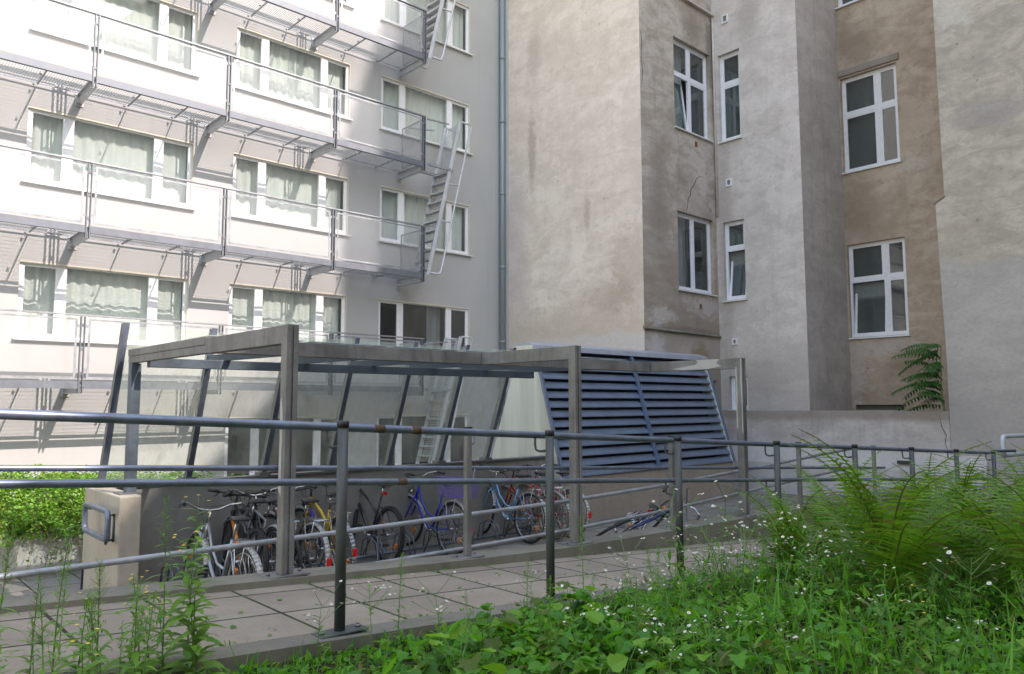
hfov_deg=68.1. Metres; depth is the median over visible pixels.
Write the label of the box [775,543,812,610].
fleabane
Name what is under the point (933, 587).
tall weed
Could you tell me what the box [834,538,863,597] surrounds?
fleabane
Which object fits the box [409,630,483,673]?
broadleaf weed
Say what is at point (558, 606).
broadleaf weed
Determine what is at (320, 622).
fleabane
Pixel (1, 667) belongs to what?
bed weed
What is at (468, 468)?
kerb railing
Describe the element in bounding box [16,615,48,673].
bed weed
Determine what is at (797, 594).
fleabane
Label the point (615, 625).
broadleaf weed
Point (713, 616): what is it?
broadleaf weed
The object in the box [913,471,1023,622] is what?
fern
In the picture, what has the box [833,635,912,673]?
broadleaf weed
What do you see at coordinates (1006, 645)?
broadleaf weed
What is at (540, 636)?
broadleaf weed
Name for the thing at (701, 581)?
fleabane
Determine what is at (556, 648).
plumed weed
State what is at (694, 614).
broadleaf weed
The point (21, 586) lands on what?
yard floor
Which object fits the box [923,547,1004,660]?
fleabane
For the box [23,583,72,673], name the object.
bed weed
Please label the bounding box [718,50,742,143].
window
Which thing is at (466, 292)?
apartment building
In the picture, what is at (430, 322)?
window
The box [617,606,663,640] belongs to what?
broadleaf weed
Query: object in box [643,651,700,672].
broadleaf weed
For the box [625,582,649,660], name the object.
plumed weed
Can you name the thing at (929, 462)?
fern
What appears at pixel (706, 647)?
fleabane
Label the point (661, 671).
broadleaf weed
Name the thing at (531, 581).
fleabane
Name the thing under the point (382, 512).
bicycle
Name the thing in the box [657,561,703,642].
fleabane
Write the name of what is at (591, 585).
plumed weed
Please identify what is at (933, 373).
wall sapling
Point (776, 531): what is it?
fleabane
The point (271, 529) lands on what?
bicycle
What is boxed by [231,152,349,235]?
window
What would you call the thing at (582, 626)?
broadleaf weed
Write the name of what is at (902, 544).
fern
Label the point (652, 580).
plumed weed
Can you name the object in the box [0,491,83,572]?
planter wall
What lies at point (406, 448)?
window
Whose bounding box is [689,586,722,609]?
broadleaf weed
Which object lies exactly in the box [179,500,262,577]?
bicycle
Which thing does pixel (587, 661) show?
broadleaf weed
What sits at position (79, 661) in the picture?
tall weed
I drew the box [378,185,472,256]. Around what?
window
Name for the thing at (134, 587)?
tall weed
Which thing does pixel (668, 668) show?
fleabane
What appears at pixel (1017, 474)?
fern
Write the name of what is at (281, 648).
edging kerb
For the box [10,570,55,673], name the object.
bed weed
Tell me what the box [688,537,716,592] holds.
fleabane
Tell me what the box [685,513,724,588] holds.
fleabane
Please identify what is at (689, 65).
window
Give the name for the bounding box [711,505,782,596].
fleabane
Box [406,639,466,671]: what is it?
broadleaf weed
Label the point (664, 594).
plumed weed
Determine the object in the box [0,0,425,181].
escape balcony
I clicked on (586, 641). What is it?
broadleaf weed
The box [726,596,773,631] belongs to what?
broadleaf weed
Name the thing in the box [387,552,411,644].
tall weed
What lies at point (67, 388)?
escape balcony
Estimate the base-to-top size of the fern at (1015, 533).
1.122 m
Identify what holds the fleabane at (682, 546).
on the garden soil
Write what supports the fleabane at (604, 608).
on the garden soil
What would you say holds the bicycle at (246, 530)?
on the yard floor
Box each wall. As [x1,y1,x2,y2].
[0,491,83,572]
[82,455,545,588]
[721,410,989,508]
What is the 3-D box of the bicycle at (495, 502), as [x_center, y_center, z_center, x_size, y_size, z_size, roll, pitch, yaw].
[-0.077,2.366,10.876,0.615,1.038,1.749,9,-10,-38]
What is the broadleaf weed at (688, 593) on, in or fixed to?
on the garden soil
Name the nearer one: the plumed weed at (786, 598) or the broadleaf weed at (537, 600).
the broadleaf weed at (537, 600)
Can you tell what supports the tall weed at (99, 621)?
on the edging kerb at (281, 648)
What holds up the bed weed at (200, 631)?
on the garden soil
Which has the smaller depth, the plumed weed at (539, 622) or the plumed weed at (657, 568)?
the plumed weed at (539, 622)
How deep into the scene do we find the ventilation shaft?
13.71 m
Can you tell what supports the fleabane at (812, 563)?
on the garden soil
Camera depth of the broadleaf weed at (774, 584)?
5.38 m
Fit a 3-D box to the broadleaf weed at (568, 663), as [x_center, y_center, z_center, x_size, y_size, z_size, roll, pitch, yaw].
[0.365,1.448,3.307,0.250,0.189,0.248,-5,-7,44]
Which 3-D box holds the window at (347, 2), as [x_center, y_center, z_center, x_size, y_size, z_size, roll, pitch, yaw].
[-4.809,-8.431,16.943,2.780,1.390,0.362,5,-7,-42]
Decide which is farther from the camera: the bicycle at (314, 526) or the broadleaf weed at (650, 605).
the bicycle at (314, 526)
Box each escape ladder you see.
[407,336,472,463]
[408,118,471,276]
[414,0,455,68]
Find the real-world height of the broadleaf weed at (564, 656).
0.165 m
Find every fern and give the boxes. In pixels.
[713,469,874,590]
[732,449,951,600]
[754,428,1023,620]
[843,451,1023,596]
[864,452,1022,573]
[904,468,1023,639]
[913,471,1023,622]
[926,440,1023,528]
[974,443,1023,561]
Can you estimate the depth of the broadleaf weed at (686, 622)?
3.78 m
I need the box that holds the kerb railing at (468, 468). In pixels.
[0,427,885,559]
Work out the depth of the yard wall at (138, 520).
8.63 m
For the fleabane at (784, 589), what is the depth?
4.43 m
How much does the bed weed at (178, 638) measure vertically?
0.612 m
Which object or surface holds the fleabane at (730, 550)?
on the garden soil
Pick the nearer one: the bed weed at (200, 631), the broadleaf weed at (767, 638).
the bed weed at (200, 631)
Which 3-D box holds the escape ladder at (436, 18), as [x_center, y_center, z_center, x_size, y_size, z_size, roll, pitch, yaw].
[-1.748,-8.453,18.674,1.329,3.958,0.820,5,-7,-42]
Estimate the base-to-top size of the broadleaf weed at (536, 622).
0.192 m
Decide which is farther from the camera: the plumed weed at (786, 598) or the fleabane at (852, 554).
the fleabane at (852, 554)
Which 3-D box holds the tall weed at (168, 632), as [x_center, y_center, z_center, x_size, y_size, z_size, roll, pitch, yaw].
[-1.410,1.017,3.070,0.222,0.767,0.236,0,-5,-6]
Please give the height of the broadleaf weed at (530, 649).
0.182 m
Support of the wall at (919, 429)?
on the yard floor
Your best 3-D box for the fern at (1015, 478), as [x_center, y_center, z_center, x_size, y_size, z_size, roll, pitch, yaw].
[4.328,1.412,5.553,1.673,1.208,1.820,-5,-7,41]
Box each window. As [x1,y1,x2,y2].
[12,260,188,345]
[21,106,194,209]
[29,0,198,77]
[224,415,344,476]
[228,282,346,342]
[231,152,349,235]
[235,26,352,120]
[332,0,354,8]
[376,414,468,465]
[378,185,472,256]
[378,299,468,350]
[380,75,472,154]
[381,0,472,55]
[673,39,713,142]
[677,212,717,296]
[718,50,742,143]
[723,220,746,301]
[731,376,748,409]
[835,0,860,9]
[842,64,901,174]
[848,237,910,339]
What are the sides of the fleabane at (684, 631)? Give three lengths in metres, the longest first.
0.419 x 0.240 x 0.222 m
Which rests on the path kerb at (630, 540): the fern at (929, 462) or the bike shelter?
the bike shelter
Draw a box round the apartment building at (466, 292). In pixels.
[0,0,508,496]
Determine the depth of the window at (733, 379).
18.63 m
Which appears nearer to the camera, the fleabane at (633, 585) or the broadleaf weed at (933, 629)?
the broadleaf weed at (933, 629)
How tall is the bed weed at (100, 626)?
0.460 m
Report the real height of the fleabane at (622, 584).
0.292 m
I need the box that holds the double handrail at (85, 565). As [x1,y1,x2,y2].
[0,449,849,589]
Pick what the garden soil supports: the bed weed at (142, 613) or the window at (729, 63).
the bed weed at (142, 613)
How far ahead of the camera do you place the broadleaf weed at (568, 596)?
4.26 m
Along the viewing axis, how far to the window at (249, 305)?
16.38 m
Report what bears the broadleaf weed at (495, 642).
on the garden soil
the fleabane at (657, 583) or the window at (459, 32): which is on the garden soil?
the fleabane at (657, 583)
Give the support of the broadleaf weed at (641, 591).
on the garden soil
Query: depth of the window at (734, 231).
18.94 m
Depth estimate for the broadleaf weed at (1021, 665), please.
3.19 m
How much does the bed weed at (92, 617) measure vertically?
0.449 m
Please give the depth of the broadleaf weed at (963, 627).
4.24 m
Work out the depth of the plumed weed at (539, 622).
3.60 m
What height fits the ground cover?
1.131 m
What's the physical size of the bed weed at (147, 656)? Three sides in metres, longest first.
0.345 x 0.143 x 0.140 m
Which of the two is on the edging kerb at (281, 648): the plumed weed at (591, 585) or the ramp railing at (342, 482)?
the ramp railing at (342, 482)
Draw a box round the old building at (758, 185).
[508,0,948,410]
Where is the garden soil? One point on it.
(403, 661)
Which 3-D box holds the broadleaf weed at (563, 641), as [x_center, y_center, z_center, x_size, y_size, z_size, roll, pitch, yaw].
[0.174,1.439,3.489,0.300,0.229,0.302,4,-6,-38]
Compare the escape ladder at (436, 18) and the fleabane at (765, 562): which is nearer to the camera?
the fleabane at (765, 562)
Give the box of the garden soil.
[243,549,1023,673]
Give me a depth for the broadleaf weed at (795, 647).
3.60 m
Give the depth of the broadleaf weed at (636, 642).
3.25 m
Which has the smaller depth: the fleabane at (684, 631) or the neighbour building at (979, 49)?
the fleabane at (684, 631)
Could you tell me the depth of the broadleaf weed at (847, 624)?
3.92 m
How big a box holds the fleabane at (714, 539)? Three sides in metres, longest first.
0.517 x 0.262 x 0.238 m
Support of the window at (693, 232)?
in the old building at (758, 185)
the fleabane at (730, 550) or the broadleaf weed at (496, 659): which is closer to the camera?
the broadleaf weed at (496, 659)
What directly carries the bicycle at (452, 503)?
on the yard floor
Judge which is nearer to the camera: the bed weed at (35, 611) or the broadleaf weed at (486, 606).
the bed weed at (35, 611)
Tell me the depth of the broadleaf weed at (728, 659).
3.26 m
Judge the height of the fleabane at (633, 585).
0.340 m
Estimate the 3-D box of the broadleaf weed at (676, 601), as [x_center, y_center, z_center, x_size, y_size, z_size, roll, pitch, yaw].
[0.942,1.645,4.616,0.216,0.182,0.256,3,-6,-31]
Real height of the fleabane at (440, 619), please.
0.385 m
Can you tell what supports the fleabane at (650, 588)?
on the garden soil
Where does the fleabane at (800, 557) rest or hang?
on the garden soil
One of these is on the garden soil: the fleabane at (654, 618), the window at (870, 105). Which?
the fleabane at (654, 618)
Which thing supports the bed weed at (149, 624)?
on the garden soil
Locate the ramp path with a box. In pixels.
[0,527,887,673]
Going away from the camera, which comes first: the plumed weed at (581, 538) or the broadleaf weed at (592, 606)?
the broadleaf weed at (592, 606)
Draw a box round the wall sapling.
[891,343,945,410]
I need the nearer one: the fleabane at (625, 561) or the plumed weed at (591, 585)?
the plumed weed at (591, 585)
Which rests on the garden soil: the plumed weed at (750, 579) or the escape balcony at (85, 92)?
the plumed weed at (750, 579)
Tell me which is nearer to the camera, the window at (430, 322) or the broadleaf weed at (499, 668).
the broadleaf weed at (499, 668)
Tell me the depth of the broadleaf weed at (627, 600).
4.70 m
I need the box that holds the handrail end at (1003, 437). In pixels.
[1000,433,1023,456]
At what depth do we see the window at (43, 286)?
13.86 m
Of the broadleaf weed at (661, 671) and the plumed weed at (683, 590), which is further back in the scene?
the plumed weed at (683, 590)
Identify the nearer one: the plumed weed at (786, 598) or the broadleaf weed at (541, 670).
the broadleaf weed at (541, 670)
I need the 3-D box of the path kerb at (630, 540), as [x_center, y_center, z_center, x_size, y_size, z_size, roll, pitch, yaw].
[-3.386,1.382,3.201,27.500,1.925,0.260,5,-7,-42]
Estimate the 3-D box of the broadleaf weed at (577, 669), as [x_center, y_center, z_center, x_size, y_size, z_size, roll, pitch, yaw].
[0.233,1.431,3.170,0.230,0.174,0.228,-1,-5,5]
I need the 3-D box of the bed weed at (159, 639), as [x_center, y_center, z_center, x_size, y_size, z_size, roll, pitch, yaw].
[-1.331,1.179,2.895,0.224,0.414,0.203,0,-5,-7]
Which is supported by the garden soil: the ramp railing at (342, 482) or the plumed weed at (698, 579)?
the plumed weed at (698, 579)
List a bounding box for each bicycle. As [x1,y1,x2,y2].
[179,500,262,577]
[208,488,269,576]
[222,489,277,574]
[227,487,302,572]
[257,486,331,570]
[295,486,356,566]
[352,485,404,559]
[404,471,479,554]
[479,464,545,543]
[499,464,569,539]
[519,464,591,537]
[596,486,699,535]
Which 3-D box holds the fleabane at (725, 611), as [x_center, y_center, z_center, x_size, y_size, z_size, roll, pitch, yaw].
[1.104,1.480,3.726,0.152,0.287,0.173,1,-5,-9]
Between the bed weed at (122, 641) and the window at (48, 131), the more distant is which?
the window at (48, 131)
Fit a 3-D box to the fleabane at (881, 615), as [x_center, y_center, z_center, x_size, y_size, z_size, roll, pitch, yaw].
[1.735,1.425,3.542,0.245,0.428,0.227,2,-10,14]
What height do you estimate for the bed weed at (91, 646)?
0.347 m
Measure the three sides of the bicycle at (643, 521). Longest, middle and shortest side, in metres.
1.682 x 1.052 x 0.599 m
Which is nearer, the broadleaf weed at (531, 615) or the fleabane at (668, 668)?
the fleabane at (668, 668)
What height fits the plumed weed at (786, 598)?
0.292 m
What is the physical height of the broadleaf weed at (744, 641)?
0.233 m
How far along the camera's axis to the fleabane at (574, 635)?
3.38 m
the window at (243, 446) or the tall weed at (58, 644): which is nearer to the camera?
the tall weed at (58, 644)
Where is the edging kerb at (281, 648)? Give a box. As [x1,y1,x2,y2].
[44,533,997,673]
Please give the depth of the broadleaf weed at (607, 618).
3.80 m
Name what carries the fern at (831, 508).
on the garden soil
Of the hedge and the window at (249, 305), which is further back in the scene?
the window at (249, 305)
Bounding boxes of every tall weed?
[28,533,80,673]
[41,566,77,661]
[54,585,101,673]
[69,559,121,672]
[102,570,153,673]
[116,574,157,660]
[140,495,185,671]
[146,495,221,672]
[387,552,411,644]
[896,585,947,673]
[915,572,940,644]
[1010,565,1023,673]
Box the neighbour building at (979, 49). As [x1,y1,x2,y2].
[933,0,1023,511]
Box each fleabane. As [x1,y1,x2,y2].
[304,580,347,657]
[351,581,395,650]
[411,571,455,641]
[516,569,545,606]
[543,584,593,668]
[592,569,621,644]
[605,584,656,668]
[607,536,644,609]
[611,572,637,605]
[617,564,644,615]
[623,587,654,644]
[638,624,681,671]
[641,563,667,622]
[643,610,698,673]
[651,485,703,587]
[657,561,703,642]
[658,534,694,579]
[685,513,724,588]
[687,561,719,615]
[687,614,728,673]
[688,525,731,603]
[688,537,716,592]
[690,531,733,607]
[700,479,743,590]
[700,546,736,594]
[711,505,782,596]
[717,605,746,648]
[725,520,751,583]
[728,553,755,614]
[733,525,772,594]
[748,511,781,576]
[750,613,787,640]
[753,540,774,586]
[754,492,796,593]
[756,555,804,632]
[772,622,810,658]
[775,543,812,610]
[775,572,815,640]
[781,505,836,621]
[781,524,819,595]
[784,542,829,621]
[819,522,868,607]
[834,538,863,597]
[835,530,868,599]
[856,594,909,670]
[864,564,903,650]
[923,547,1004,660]
[946,615,1000,667]
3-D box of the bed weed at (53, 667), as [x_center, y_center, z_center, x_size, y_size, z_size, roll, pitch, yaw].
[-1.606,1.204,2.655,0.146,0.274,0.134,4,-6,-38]
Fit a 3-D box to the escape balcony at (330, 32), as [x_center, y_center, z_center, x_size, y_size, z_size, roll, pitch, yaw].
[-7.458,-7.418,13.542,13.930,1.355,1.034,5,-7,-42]
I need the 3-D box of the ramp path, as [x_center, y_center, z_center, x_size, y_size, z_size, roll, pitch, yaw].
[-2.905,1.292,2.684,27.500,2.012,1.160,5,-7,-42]
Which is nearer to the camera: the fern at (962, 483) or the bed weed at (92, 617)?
the bed weed at (92, 617)
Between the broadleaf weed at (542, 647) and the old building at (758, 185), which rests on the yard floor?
the old building at (758, 185)
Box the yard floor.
[0,489,830,596]
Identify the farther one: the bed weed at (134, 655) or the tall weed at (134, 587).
the tall weed at (134, 587)
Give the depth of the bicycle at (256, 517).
8.01 m
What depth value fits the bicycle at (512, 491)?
10.97 m
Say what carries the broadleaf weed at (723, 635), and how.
on the garden soil
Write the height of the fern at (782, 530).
0.904 m
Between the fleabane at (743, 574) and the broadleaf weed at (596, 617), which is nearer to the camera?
the broadleaf weed at (596, 617)
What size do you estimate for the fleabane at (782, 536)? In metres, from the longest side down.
0.724 x 0.337 x 0.277 m
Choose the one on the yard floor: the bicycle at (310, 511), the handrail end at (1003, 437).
the bicycle at (310, 511)
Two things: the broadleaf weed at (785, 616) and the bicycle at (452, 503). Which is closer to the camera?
the broadleaf weed at (785, 616)
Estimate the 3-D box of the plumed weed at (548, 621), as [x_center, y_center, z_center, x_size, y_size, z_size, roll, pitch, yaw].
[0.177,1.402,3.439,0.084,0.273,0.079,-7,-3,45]
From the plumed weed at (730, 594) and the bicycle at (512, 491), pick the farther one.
the bicycle at (512, 491)
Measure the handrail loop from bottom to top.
0.342 m
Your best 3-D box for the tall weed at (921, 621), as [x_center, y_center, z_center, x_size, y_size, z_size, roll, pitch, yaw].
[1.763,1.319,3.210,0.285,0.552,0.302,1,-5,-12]
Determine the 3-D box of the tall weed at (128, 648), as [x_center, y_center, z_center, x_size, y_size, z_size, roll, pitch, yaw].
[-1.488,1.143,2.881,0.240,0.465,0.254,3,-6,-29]
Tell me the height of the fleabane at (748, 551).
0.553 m
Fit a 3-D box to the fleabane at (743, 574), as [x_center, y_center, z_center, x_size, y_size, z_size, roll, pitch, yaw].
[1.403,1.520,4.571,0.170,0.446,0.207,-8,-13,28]
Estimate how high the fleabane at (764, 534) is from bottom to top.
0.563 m
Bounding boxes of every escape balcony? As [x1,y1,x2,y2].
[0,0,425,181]
[0,144,424,288]
[0,308,423,397]
[207,0,426,79]
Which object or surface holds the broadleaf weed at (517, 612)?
on the garden soil
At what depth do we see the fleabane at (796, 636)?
3.32 m
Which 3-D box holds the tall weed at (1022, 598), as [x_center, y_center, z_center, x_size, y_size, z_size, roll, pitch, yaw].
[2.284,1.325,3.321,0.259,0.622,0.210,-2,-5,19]
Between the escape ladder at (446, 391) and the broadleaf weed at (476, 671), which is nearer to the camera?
the broadleaf weed at (476, 671)
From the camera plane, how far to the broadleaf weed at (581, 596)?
4.35 m
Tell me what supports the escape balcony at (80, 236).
attached to the apartment building at (466, 292)
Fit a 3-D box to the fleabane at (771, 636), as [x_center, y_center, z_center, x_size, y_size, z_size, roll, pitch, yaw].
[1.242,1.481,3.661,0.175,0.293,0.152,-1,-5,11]
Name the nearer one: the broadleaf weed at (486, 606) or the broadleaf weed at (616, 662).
the broadleaf weed at (616, 662)
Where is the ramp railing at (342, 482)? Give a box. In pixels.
[0,408,1015,638]
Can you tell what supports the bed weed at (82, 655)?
on the garden soil
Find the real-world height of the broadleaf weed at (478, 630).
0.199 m
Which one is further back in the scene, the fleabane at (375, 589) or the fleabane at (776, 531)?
the fleabane at (776, 531)
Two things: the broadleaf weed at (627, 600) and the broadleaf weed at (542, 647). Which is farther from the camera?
the broadleaf weed at (627, 600)
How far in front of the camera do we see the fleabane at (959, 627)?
3.56 m
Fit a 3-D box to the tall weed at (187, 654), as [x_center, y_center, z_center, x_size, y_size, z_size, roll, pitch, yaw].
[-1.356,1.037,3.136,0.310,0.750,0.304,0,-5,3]
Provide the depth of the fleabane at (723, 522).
5.27 m
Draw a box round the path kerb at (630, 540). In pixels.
[0,486,929,613]
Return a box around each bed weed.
[0,525,23,673]
[0,611,13,669]
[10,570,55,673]
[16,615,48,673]
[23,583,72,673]
[37,641,60,673]
[61,624,108,673]
[82,594,116,673]
[82,599,110,673]
[84,635,101,673]
[107,574,159,673]
[114,619,126,673]
[120,608,149,671]
[129,590,161,673]
[137,611,169,673]
[144,591,191,673]
[154,540,228,673]
[160,531,227,673]
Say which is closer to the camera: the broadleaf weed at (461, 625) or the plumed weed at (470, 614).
the plumed weed at (470, 614)
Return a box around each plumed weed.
[456,609,473,650]
[462,589,471,651]
[520,559,535,620]
[534,603,547,656]
[544,575,554,622]
[547,616,554,656]
[549,622,564,673]
[550,641,558,673]
[571,515,593,602]
[585,574,596,609]
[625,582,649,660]
[645,548,665,641]
[653,546,663,615]
[659,581,678,648]
[677,571,697,646]
[691,563,706,598]
[706,545,719,609]
[721,565,740,634]
[744,565,760,608]
[766,577,779,631]
[781,583,789,629]
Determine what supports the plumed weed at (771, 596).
on the garden soil
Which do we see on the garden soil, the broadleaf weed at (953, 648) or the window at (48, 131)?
the broadleaf weed at (953, 648)
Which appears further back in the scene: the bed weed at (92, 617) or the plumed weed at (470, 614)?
the plumed weed at (470, 614)
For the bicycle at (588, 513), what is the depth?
11.08 m
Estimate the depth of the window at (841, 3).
19.41 m
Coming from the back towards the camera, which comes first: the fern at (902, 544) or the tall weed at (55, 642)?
the fern at (902, 544)
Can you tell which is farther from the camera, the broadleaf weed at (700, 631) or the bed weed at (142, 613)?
the broadleaf weed at (700, 631)
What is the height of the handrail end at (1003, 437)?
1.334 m
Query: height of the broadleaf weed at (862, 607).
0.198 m
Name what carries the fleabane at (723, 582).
on the garden soil
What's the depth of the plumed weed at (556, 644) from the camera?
3.25 m
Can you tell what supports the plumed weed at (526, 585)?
on the garden soil
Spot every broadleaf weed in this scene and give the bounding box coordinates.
[346,657,421,673]
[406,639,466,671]
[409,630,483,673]
[425,619,472,650]
[445,612,520,655]
[463,668,485,673]
[467,648,517,673]
[468,616,509,644]
[474,603,524,632]
[481,662,520,673]
[507,608,570,637]
[510,630,579,660]
[512,643,565,671]
[514,603,560,628]
[518,592,578,615]
[518,604,543,623]
[519,614,569,654]
[519,622,570,659]
[520,636,567,672]
[527,654,598,673]
[528,597,553,623]
[531,665,551,673]
[533,644,580,669]
[543,581,599,616]
[549,661,585,673]
[551,603,601,636]
[562,652,613,673]
[566,614,594,632]
[577,653,627,673]
[581,602,636,646]
[581,619,636,665]
[581,633,628,664]
[583,611,673,669]
[588,638,649,673]
[599,610,668,651]
[617,592,634,607]
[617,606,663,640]
[625,588,674,609]
[634,660,699,673]
[638,593,682,623]
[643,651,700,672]
[650,616,704,650]
[661,594,690,606]
[663,638,747,673]
[665,619,726,671]
[665,627,699,647]
[677,581,704,607]
[678,608,743,648]
[680,607,723,623]
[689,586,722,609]
[699,592,760,628]
[700,619,759,670]
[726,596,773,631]
[734,635,812,673]
[742,632,773,667]
[752,578,780,595]
[755,629,790,652]
[756,596,799,630]
[771,633,825,668]
[804,612,861,658]
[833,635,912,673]
[840,595,884,622]
[907,625,971,656]
[920,624,964,643]
[937,644,1023,673]
[976,660,1023,673]
[979,630,1023,671]
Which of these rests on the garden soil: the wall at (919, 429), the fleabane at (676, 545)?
the fleabane at (676, 545)
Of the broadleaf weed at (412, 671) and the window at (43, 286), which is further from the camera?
the window at (43, 286)
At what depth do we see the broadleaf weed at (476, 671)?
2.89 m
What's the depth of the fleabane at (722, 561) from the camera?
5.11 m
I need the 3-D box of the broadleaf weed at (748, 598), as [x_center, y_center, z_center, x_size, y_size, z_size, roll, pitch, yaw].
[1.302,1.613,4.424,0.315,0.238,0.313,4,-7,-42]
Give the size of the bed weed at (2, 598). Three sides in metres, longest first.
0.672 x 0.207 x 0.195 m
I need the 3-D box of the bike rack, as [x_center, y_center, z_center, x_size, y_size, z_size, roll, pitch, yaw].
[-1.331,2.586,9.524,6.000,0.306,0.436,5,-7,-42]
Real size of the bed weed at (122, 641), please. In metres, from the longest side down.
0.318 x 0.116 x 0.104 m
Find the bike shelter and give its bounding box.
[98,322,756,579]
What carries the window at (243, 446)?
in the apartment building at (466, 292)
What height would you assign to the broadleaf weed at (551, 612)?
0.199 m
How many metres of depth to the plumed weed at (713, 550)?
4.96 m
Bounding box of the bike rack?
[160,510,566,581]
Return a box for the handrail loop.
[82,502,114,544]
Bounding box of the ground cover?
[0,495,1023,673]
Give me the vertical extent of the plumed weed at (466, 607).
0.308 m
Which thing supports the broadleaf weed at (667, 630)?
on the garden soil
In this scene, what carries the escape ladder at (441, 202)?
attached to the escape balcony at (80, 236)
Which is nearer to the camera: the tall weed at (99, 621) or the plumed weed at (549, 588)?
the tall weed at (99, 621)
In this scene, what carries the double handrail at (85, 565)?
attached to the path kerb at (630, 540)
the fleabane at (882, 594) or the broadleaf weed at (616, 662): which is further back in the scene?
the fleabane at (882, 594)
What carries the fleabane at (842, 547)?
on the garden soil
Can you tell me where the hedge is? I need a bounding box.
[0,464,244,578]
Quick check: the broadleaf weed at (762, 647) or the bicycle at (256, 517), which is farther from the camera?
the bicycle at (256, 517)
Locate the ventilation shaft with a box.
[492,342,735,524]
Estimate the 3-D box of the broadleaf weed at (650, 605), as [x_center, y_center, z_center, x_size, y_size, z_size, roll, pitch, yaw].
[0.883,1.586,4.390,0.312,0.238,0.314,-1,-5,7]
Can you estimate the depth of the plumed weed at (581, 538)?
4.41 m

